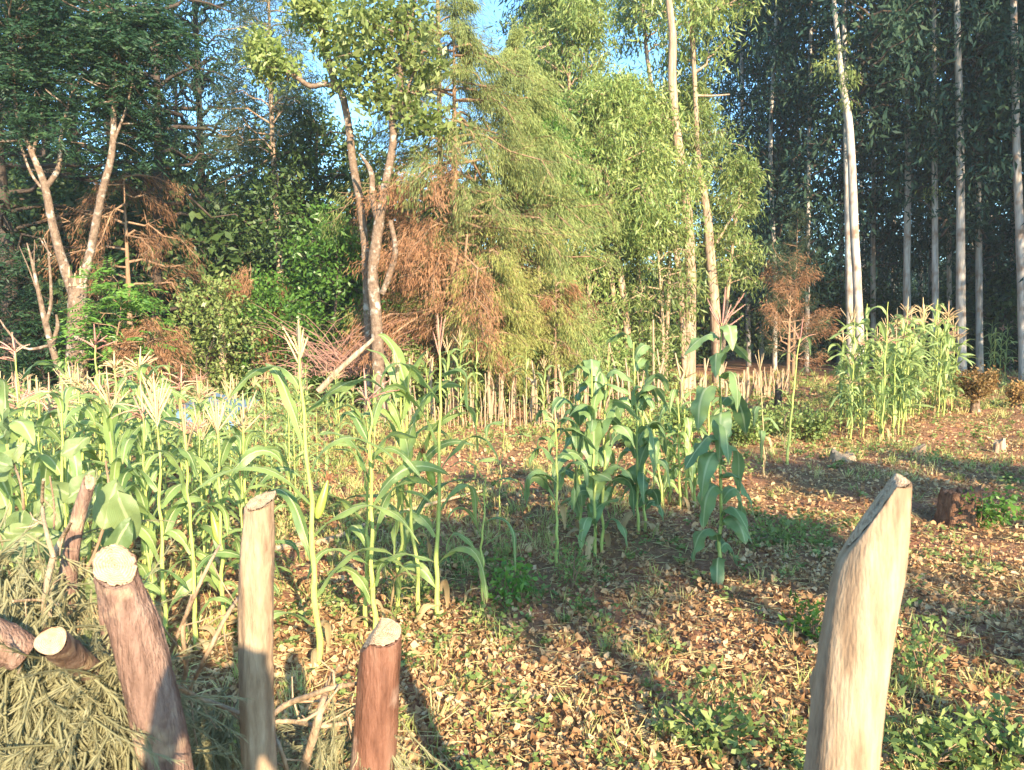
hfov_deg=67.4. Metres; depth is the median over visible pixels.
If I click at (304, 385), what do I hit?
maize plant
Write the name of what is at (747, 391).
bare sapling
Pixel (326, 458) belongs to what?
maize plant
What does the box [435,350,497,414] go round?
brush shrub
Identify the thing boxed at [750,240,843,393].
cypress tree
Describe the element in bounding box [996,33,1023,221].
gum tree
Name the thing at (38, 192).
undergrowth shrub
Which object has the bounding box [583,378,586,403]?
bare sapling
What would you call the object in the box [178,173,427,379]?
undergrowth shrub
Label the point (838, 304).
undergrowth shrub
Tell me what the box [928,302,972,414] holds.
maize plant
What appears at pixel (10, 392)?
maize plant
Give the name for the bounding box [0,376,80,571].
maize plant
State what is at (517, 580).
leafy shoots
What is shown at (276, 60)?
pale trunk tree
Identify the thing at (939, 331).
maize plant
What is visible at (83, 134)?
dark tree
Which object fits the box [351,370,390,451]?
maize plant
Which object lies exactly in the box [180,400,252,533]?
maize plant
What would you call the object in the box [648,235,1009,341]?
distant wood
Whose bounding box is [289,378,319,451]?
maize plant
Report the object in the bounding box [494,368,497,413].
bare sapling
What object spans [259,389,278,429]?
maize plant
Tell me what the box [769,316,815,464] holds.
maize plant
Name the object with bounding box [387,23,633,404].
cypress tree
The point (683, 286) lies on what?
undergrowth shrub
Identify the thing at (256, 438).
maize plant
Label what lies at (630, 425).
leafy shoots
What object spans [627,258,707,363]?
undergrowth shrub
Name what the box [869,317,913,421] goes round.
maize plant
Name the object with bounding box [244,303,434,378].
bare bush
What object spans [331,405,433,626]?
maize plant
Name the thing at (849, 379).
maize plant
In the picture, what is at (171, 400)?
maize plant
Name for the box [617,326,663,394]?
brush shrub
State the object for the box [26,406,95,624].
maize plant
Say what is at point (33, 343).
green bush
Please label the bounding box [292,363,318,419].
maize plant
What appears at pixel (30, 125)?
dark tree
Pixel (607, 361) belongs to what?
maize plant
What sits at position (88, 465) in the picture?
maize plant
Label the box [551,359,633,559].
maize plant
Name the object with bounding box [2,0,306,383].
dark tree
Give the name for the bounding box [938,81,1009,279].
gum tree
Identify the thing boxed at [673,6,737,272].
gum tree
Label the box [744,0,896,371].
gum tree
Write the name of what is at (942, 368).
maize plant
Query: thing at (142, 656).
fence post
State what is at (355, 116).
sky
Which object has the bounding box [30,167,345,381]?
undergrowth shrub
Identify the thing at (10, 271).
green bush
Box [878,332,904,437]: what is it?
maize plant
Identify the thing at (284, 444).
maize plant
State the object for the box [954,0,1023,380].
gum tree
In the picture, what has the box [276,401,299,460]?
maize plant
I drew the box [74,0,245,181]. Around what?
dark tree
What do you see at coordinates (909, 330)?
maize plant
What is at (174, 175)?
undergrowth shrub
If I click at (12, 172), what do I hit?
undergrowth shrub
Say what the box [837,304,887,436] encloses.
maize plant
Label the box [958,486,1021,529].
leafy shoots
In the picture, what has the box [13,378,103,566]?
maize plant
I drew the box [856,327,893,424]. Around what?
maize plant
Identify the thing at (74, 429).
maize plant
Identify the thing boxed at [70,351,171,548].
maize plant
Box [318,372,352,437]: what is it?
maize plant
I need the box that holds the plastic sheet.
[168,392,258,428]
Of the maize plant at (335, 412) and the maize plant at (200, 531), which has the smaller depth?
the maize plant at (200, 531)
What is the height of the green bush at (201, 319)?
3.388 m
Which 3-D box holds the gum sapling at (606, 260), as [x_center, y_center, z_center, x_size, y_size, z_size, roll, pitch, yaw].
[2.314,-4.495,24.568,6.622,9.096,5.865,0,5,0]
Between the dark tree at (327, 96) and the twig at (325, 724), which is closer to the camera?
the twig at (325, 724)
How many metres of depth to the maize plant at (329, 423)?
12.78 m
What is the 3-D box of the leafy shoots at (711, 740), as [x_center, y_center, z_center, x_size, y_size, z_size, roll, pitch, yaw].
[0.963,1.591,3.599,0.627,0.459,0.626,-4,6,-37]
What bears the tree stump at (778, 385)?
on the ground at (738, 365)
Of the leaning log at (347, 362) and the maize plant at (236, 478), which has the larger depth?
the leaning log at (347, 362)
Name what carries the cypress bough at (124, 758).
on the ground at (738, 365)
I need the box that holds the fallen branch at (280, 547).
[275,487,493,551]
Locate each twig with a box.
[12,574,66,628]
[16,479,59,558]
[41,520,72,627]
[161,594,214,693]
[169,543,236,677]
[177,684,239,751]
[185,597,237,694]
[237,735,313,769]
[275,660,356,715]
[275,676,354,727]
[297,664,342,769]
[348,716,403,741]
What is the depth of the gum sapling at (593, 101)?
18.75 m
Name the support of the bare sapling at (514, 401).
on the ground at (738, 365)
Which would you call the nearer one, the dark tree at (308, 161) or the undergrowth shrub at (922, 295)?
the dark tree at (308, 161)
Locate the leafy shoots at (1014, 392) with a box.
[998,376,1023,406]
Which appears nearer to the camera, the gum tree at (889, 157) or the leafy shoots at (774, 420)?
the leafy shoots at (774, 420)
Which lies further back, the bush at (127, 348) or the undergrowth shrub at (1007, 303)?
the undergrowth shrub at (1007, 303)
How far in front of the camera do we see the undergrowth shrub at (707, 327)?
30.19 m
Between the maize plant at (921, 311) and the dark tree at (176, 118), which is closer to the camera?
the maize plant at (921, 311)
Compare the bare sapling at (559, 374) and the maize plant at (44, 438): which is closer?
the maize plant at (44, 438)
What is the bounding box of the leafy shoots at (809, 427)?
[765,394,846,442]
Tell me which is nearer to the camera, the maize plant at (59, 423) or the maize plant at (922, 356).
the maize plant at (59, 423)
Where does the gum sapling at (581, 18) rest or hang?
on the ground at (738, 365)
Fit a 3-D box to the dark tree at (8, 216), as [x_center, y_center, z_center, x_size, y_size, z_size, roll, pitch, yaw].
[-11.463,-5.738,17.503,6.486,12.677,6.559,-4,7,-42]
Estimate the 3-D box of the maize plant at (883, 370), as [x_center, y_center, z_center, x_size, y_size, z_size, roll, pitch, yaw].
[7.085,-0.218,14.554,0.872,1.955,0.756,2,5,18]
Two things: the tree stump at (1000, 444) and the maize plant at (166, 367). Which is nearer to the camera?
the maize plant at (166, 367)
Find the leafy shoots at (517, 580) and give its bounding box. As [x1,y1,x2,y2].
[480,544,542,610]
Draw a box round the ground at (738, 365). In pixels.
[2,343,1023,769]
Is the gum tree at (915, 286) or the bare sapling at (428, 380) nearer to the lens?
the bare sapling at (428, 380)
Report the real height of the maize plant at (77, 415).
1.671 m
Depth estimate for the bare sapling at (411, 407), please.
15.04 m
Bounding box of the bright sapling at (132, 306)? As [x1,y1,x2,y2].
[43,255,178,415]
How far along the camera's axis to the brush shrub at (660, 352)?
17.46 m
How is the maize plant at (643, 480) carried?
on the ground at (738, 365)
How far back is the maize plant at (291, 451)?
9.26 m
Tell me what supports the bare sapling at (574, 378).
on the ground at (738, 365)
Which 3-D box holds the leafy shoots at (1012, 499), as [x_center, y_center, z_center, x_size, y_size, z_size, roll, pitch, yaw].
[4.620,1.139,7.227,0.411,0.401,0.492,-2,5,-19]
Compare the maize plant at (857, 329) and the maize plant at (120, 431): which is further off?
the maize plant at (857, 329)
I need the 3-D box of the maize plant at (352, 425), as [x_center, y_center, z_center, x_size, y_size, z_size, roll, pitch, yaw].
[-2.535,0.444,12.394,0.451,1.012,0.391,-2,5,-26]
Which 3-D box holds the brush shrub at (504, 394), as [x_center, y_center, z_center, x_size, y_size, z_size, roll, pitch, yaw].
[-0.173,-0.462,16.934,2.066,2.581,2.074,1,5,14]
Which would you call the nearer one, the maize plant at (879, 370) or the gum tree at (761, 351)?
the maize plant at (879, 370)
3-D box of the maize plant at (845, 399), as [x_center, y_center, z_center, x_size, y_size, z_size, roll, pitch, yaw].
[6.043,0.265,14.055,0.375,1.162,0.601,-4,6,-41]
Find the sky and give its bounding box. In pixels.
[2,0,1006,293]
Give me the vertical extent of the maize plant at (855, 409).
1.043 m
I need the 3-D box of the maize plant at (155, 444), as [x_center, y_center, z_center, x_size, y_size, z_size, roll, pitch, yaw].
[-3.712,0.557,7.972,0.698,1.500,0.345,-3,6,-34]
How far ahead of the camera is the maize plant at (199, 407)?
6.63 m
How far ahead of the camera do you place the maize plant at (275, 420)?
11.49 m
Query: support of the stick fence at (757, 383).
on the ground at (738, 365)
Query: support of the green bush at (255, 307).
on the ground at (738, 365)
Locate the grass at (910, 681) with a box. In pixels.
[0,369,1023,769]
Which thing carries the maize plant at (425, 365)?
on the ground at (738, 365)
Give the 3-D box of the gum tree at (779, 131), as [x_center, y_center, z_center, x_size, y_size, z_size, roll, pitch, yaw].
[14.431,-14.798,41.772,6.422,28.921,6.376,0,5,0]
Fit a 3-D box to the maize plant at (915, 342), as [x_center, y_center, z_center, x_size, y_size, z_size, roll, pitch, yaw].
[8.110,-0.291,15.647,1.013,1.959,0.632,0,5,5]
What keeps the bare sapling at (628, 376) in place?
on the ground at (738, 365)
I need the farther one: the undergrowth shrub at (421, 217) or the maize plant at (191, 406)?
the undergrowth shrub at (421, 217)
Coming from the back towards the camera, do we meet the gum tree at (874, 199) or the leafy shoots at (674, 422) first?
the gum tree at (874, 199)
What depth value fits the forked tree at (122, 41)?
14.50 m
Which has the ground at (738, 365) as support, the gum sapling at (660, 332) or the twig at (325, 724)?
the gum sapling at (660, 332)
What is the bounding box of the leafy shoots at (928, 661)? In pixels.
[893,597,960,686]
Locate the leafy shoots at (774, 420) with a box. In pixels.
[730,404,794,435]
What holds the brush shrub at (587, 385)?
on the ground at (738, 365)
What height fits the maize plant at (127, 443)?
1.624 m
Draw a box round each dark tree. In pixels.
[0,0,195,401]
[0,0,227,227]
[0,1,188,190]
[0,15,144,248]
[1,0,87,180]
[1,0,147,384]
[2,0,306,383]
[54,0,300,385]
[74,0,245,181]
[208,71,443,394]
[208,79,284,204]
[252,59,343,204]
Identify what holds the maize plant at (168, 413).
on the ground at (738, 365)
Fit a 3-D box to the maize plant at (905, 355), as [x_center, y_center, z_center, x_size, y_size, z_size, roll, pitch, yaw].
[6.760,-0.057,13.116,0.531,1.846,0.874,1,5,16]
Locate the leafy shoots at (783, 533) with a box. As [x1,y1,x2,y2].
[722,505,832,550]
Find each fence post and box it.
[92,544,193,769]
[97,599,111,661]
[237,491,277,769]
[350,617,401,769]
[803,473,911,769]
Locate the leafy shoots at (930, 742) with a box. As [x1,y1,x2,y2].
[881,685,995,769]
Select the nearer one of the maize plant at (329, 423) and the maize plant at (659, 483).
the maize plant at (659, 483)
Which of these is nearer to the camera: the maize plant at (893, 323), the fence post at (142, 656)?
the fence post at (142, 656)
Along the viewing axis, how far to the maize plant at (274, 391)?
12.70 m
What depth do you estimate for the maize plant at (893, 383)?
12.85 m
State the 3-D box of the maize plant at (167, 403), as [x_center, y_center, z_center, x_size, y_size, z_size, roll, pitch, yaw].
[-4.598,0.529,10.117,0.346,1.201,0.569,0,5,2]
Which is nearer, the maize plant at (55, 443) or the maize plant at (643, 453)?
the maize plant at (643, 453)
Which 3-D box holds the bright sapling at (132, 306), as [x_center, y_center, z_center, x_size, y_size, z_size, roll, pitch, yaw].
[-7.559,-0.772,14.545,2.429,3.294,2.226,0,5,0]
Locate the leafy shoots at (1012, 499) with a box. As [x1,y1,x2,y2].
[966,485,1023,526]
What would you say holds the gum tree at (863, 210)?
on the ground at (738, 365)
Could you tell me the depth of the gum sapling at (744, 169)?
21.97 m
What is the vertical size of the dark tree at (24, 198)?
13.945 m
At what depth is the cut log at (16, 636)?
1.34 m
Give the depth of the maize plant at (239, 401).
10.95 m
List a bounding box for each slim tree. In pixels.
[184,0,333,400]
[360,0,505,245]
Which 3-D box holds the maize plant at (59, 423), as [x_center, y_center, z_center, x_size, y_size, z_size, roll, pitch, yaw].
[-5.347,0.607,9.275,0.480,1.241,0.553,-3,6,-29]
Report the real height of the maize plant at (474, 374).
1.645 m
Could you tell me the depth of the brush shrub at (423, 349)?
17.94 m
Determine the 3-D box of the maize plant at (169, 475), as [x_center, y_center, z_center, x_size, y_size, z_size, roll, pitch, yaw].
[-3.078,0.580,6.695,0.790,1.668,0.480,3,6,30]
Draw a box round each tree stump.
[774,378,781,415]
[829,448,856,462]
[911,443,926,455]
[933,484,984,530]
[969,398,980,413]
[991,437,1005,452]
[1011,396,1022,408]
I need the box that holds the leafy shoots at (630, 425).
[610,403,677,446]
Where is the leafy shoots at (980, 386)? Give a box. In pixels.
[948,362,1005,402]
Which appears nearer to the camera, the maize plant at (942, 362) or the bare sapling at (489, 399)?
the bare sapling at (489, 399)
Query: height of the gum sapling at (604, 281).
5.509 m
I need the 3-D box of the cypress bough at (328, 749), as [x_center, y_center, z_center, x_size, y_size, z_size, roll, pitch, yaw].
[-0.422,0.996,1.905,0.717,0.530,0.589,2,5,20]
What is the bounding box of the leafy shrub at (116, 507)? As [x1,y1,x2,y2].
[0,408,142,647]
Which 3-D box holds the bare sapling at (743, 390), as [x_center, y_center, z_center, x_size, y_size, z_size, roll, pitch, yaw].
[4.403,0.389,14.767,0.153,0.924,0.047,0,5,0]
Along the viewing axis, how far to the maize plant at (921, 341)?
16.04 m
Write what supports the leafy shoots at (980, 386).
on the tree stump at (973, 407)
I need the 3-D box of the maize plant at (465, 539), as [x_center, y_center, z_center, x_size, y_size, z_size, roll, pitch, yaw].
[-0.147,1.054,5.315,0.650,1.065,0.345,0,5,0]
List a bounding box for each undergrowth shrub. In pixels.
[0,143,185,391]
[0,155,249,385]
[7,131,209,383]
[12,176,342,398]
[13,120,276,388]
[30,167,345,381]
[114,173,407,388]
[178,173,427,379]
[230,269,353,389]
[286,136,549,385]
[303,282,431,379]
[310,162,536,377]
[503,245,669,382]
[530,275,673,382]
[557,267,680,376]
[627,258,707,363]
[636,254,763,371]
[646,252,707,334]
[671,286,753,364]
[699,268,787,359]
[730,265,844,359]
[756,284,853,360]
[770,254,945,363]
[828,287,911,336]
[864,291,967,364]
[868,280,975,357]
[912,261,1017,371]
[931,263,1017,369]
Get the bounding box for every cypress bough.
[0,472,191,685]
[0,528,254,769]
[0,649,234,769]
[182,680,353,769]
[241,691,449,769]
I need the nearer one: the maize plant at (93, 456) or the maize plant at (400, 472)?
the maize plant at (400, 472)
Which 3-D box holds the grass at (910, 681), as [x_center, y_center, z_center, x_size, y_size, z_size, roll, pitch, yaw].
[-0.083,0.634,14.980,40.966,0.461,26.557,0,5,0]
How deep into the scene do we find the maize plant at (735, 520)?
5.73 m
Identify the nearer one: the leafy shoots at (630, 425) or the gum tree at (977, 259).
the leafy shoots at (630, 425)
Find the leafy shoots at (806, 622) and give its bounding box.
[777,589,824,643]
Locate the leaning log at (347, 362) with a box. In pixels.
[316,337,374,392]
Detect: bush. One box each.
[0,233,64,391]
[0,281,158,410]
[91,311,217,408]
[140,264,284,402]
[202,256,346,400]
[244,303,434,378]
[252,192,429,408]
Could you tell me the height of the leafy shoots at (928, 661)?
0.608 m
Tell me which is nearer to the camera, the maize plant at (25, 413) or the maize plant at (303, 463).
the maize plant at (25, 413)
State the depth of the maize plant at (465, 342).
14.26 m
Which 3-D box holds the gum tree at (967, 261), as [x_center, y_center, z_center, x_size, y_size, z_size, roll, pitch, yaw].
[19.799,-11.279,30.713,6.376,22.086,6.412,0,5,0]
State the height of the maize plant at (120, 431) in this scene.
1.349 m
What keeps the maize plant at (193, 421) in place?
on the ground at (738, 365)
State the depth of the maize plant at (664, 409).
7.87 m
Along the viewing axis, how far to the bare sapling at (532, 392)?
15.05 m
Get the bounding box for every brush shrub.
[385,333,445,410]
[409,337,448,405]
[415,329,449,399]
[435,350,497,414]
[436,337,492,398]
[464,320,547,411]
[506,326,545,397]
[517,321,593,408]
[518,320,581,404]
[529,313,615,403]
[568,317,644,405]
[577,339,614,406]
[590,345,650,404]
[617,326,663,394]
[628,328,693,403]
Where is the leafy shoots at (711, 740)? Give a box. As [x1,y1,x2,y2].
[623,655,769,768]
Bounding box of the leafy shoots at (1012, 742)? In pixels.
[929,671,1023,769]
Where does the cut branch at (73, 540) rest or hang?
on the ground at (738, 365)
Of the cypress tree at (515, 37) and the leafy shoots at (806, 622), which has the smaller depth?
the leafy shoots at (806, 622)
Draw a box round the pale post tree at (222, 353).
[216,289,228,394]
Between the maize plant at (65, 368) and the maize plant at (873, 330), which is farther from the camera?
the maize plant at (873, 330)
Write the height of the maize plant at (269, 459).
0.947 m
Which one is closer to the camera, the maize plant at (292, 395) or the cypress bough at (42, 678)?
the cypress bough at (42, 678)
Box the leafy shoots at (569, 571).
[542,529,605,595]
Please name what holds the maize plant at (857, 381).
on the ground at (738, 365)
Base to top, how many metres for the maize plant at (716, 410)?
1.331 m
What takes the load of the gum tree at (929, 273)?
on the ground at (738, 365)
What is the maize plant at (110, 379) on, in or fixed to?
on the ground at (738, 365)
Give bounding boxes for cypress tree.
[23,167,218,396]
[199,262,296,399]
[308,0,602,413]
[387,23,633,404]
[435,241,549,416]
[516,261,594,398]
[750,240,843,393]
[753,207,833,375]
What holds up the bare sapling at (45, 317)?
on the ground at (738, 365)
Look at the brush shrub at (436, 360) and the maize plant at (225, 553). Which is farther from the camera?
the brush shrub at (436, 360)
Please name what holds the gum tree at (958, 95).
on the ground at (738, 365)
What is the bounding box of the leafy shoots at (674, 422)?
[649,391,714,431]
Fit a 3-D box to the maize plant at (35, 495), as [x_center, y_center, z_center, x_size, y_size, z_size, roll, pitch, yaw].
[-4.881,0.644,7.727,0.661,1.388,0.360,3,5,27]
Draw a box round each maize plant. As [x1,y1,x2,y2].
[0,334,70,565]
[0,371,26,469]
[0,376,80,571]
[0,379,34,589]
[0,381,39,528]
[7,390,36,466]
[8,372,64,588]
[8,377,69,500]
[9,372,110,566]
[9,373,49,511]
[9,376,38,465]
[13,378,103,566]
[15,373,35,441]
[15,380,52,499]
[17,375,55,501]
[23,407,67,466]
[24,361,101,543]
[26,382,49,493]
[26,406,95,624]
[45,391,77,443]
[46,402,57,452]
[47,370,83,447]
[50,363,100,576]
[50,387,59,450]
[52,358,82,450]
[52,373,99,518]
[56,324,131,566]
[57,366,91,436]
[67,372,123,522]
[69,370,145,555]
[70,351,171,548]
[84,366,158,611]
[85,357,196,565]
[88,378,125,473]
[91,372,224,642]
[91,393,97,473]
[92,387,135,495]
[93,394,132,468]
[95,398,134,495]
[104,371,134,461]
[105,360,154,480]
[111,356,193,545]
[111,379,204,623]
[117,346,162,560]
[126,370,180,508]
[126,388,178,493]
[130,373,155,458]
[135,365,215,530]
[141,398,239,650]
[150,370,196,517]
[151,407,225,571]
[153,386,191,475]
[155,406,240,588]
[156,366,194,447]
[162,409,238,568]
[164,384,228,525]
[164,393,174,450]
[165,393,282,633]
[171,397,178,456]
[175,383,229,488]
[176,374,237,546]
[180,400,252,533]
[183,404,198,495]
[185,355,198,395]
[188,368,213,436]
[188,382,229,489]
[188,390,301,622]
[189,319,418,674]
[194,383,226,458]
[195,442,297,631]
[207,376,263,524]
[208,376,263,482]
[212,407,271,551]
[214,396,233,480]
[230,395,244,454]
[234,393,270,472]
[235,397,272,496]
[245,374,281,445]
[248,409,280,479]
[249,378,262,444]
[257,372,278,428]
[257,376,279,421]
[257,398,327,527]
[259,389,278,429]
[264,427,289,497]
[266,385,285,439]
[269,400,283,446]
[269,420,317,525]
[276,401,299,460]
[276,402,293,449]
[278,377,321,458]
[279,364,327,458]
[279,412,316,482]
[284,368,448,630]
[284,423,323,495]
[285,370,308,432]
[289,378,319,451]
[291,365,317,423]
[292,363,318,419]
[296,369,314,416]
[302,385,317,445]
[307,413,331,473]
[310,436,334,508]
[312,364,335,418]
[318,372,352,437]
[318,381,325,418]
[321,382,334,440]
[324,365,352,451]
[327,345,484,613]
[328,333,475,612]
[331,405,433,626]
[340,387,365,442]
[342,393,349,417]
[350,390,383,454]
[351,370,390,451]
[374,314,498,622]
[382,385,414,445]
[409,351,449,424]
[435,338,467,425]
[441,331,481,425]
[446,461,537,610]
[459,339,494,422]
[474,419,535,532]
[508,349,541,421]
[524,407,597,566]
[528,358,559,427]
[547,383,614,535]
[549,367,574,412]
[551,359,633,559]
[564,362,590,424]
[567,373,641,551]
[602,331,669,533]
[602,354,621,403]
[615,384,669,532]
[621,408,691,503]
[652,415,684,503]
[653,358,695,488]
[658,382,707,510]
[658,406,706,508]
[669,392,715,507]
[680,384,730,478]
[683,287,753,585]
[752,350,782,476]
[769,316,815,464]
[816,303,877,425]
[824,370,847,429]
[827,319,882,442]
[828,330,851,430]
[829,353,856,418]
[831,354,856,416]
[834,352,858,433]
[835,328,881,418]
[836,341,877,426]
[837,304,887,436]
[837,338,893,432]
[838,342,876,428]
[843,338,875,428]
[844,379,860,441]
[848,304,927,443]
[852,378,868,433]
[853,381,875,439]
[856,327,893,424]
[858,327,888,417]
[862,326,886,419]
[868,322,909,423]
[868,349,887,423]
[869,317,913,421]
[869,325,926,439]
[874,308,927,432]
[874,370,895,443]
[875,321,922,429]
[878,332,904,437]
[878,333,917,421]
[882,310,936,422]
[883,316,934,417]
[887,329,924,434]
[888,296,941,434]
[888,325,933,416]
[888,327,925,424]
[889,344,919,422]
[906,299,933,406]
[906,325,941,413]
[907,306,936,415]
[908,332,940,398]
[909,300,951,410]
[910,329,938,411]
[911,316,931,400]
[912,348,931,416]
[917,334,961,416]
[921,312,957,405]
[924,336,940,389]
[925,315,960,404]
[926,331,961,404]
[927,333,959,406]
[927,349,962,411]
[928,299,964,402]
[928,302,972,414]
[936,323,975,413]
[939,330,976,408]
[947,317,972,392]
[980,320,1004,373]
[983,328,1002,372]
[988,325,1017,379]
[997,323,1017,378]
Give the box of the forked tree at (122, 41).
[0,0,215,418]
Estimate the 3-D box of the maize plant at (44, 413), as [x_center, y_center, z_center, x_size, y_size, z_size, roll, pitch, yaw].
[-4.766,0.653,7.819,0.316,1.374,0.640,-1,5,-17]
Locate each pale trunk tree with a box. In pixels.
[235,0,382,411]
[319,0,475,418]
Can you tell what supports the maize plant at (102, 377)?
on the ground at (738, 365)
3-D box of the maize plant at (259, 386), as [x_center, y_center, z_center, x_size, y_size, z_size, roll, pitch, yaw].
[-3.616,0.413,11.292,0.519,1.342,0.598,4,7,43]
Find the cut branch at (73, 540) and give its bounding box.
[57,474,94,632]
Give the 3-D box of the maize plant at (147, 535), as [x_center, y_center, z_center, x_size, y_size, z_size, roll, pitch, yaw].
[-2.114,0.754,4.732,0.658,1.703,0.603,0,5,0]
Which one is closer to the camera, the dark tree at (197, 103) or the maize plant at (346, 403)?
the maize plant at (346, 403)
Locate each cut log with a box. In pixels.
[0,617,35,674]
[34,627,115,683]
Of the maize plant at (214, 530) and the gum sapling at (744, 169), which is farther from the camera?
the gum sapling at (744, 169)
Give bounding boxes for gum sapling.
[466,92,607,401]
[471,0,674,382]
[477,63,714,387]
[524,98,696,346]
[532,190,647,398]
[556,65,731,377]
[598,214,722,389]
[606,61,768,377]
[693,149,777,366]
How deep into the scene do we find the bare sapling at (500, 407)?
15.24 m
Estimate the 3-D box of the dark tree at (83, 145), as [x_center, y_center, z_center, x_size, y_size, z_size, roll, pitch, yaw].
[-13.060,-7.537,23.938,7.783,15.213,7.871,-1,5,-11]
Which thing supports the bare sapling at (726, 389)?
on the ground at (738, 365)
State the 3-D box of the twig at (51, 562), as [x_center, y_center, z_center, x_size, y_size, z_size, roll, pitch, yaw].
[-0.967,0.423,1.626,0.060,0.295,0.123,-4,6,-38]
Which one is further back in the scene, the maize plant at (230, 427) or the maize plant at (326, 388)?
the maize plant at (326, 388)
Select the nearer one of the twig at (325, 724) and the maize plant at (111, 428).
the twig at (325, 724)
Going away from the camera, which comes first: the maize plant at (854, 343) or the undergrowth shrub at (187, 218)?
the maize plant at (854, 343)
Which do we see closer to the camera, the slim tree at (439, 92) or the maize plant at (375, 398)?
the maize plant at (375, 398)
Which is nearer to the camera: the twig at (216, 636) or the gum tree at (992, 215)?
the twig at (216, 636)
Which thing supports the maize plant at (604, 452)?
on the ground at (738, 365)
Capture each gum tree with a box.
[484,0,616,113]
[598,0,704,339]
[602,0,780,389]
[665,0,697,391]
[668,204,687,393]
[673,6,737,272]
[677,0,822,366]
[694,0,778,351]
[701,0,820,360]
[706,0,851,370]
[719,2,839,352]
[726,0,863,364]
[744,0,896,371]
[769,0,922,362]
[776,0,968,375]
[798,0,951,375]
[817,0,955,366]
[822,0,988,373]
[827,19,903,292]
[836,0,954,301]
[856,0,1023,366]
[859,23,927,302]
[863,3,971,295]
[864,0,1023,375]
[869,0,1000,316]
[881,0,1023,359]
[888,0,1023,372]
[918,5,1023,316]
[924,0,1023,358]
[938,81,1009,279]
[941,5,1023,368]
[953,5,1009,278]
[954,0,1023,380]
[988,0,1023,241]
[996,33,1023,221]
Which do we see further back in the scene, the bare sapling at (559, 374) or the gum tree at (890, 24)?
the gum tree at (890, 24)
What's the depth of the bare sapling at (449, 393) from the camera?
15.55 m
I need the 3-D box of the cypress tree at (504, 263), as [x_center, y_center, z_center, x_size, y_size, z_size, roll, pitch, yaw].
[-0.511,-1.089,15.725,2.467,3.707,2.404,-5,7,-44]
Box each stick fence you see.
[383,370,644,429]
[736,365,788,398]
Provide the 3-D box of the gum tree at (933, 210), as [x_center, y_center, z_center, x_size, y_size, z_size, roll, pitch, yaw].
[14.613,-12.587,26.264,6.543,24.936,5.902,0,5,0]
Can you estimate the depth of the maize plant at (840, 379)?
15.11 m
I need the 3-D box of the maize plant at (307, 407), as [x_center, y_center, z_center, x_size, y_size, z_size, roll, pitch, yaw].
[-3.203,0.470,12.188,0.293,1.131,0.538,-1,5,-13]
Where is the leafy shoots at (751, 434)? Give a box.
[709,401,782,446]
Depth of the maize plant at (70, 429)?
6.44 m
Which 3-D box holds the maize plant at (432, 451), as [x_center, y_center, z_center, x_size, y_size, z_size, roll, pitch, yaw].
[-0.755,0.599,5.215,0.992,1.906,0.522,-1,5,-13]
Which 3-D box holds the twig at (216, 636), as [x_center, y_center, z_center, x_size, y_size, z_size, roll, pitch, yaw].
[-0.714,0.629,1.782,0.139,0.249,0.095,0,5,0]
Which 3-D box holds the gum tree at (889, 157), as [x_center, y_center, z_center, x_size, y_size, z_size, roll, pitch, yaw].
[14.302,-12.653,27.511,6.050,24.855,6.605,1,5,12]
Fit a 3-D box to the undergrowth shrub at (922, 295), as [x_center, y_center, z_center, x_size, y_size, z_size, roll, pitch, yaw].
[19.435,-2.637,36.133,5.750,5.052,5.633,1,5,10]
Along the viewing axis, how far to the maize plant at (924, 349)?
18.19 m
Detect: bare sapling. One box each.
[0,238,64,392]
[409,383,412,420]
[426,356,430,416]
[429,357,433,416]
[446,368,453,412]
[486,370,493,419]
[487,366,490,419]
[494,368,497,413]
[499,367,506,418]
[512,359,515,417]
[527,377,534,421]
[531,361,537,424]
[546,345,554,413]
[555,382,558,421]
[557,364,564,413]
[573,350,577,404]
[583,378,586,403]
[603,343,609,407]
[612,359,619,398]
[625,358,630,399]
[652,320,654,401]
[656,349,662,388]
[657,358,664,406]
[675,353,680,400]
[680,373,684,404]
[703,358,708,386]
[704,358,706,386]
[721,362,726,406]
[721,380,727,411]
[738,381,744,399]
[745,367,749,402]
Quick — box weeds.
[8,369,1023,769]
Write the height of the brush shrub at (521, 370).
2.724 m
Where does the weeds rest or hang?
on the ground at (738, 365)
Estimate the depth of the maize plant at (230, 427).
7.99 m
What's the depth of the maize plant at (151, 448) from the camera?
8.58 m
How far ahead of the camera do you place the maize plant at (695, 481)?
8.11 m
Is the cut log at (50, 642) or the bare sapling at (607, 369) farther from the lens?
the bare sapling at (607, 369)
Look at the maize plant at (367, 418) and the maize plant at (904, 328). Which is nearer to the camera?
the maize plant at (367, 418)
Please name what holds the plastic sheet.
on the ground at (738, 365)
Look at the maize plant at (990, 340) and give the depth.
26.67 m
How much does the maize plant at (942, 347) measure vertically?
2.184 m
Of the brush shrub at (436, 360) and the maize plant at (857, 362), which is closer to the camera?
the maize plant at (857, 362)
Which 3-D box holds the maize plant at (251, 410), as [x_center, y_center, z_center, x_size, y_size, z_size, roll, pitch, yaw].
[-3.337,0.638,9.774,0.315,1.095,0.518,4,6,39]
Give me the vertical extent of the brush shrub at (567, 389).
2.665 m
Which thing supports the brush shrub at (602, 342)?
on the ground at (738, 365)
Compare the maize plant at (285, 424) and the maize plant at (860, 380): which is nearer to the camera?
the maize plant at (285, 424)
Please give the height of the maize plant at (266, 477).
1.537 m
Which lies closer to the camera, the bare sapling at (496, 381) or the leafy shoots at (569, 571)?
the leafy shoots at (569, 571)

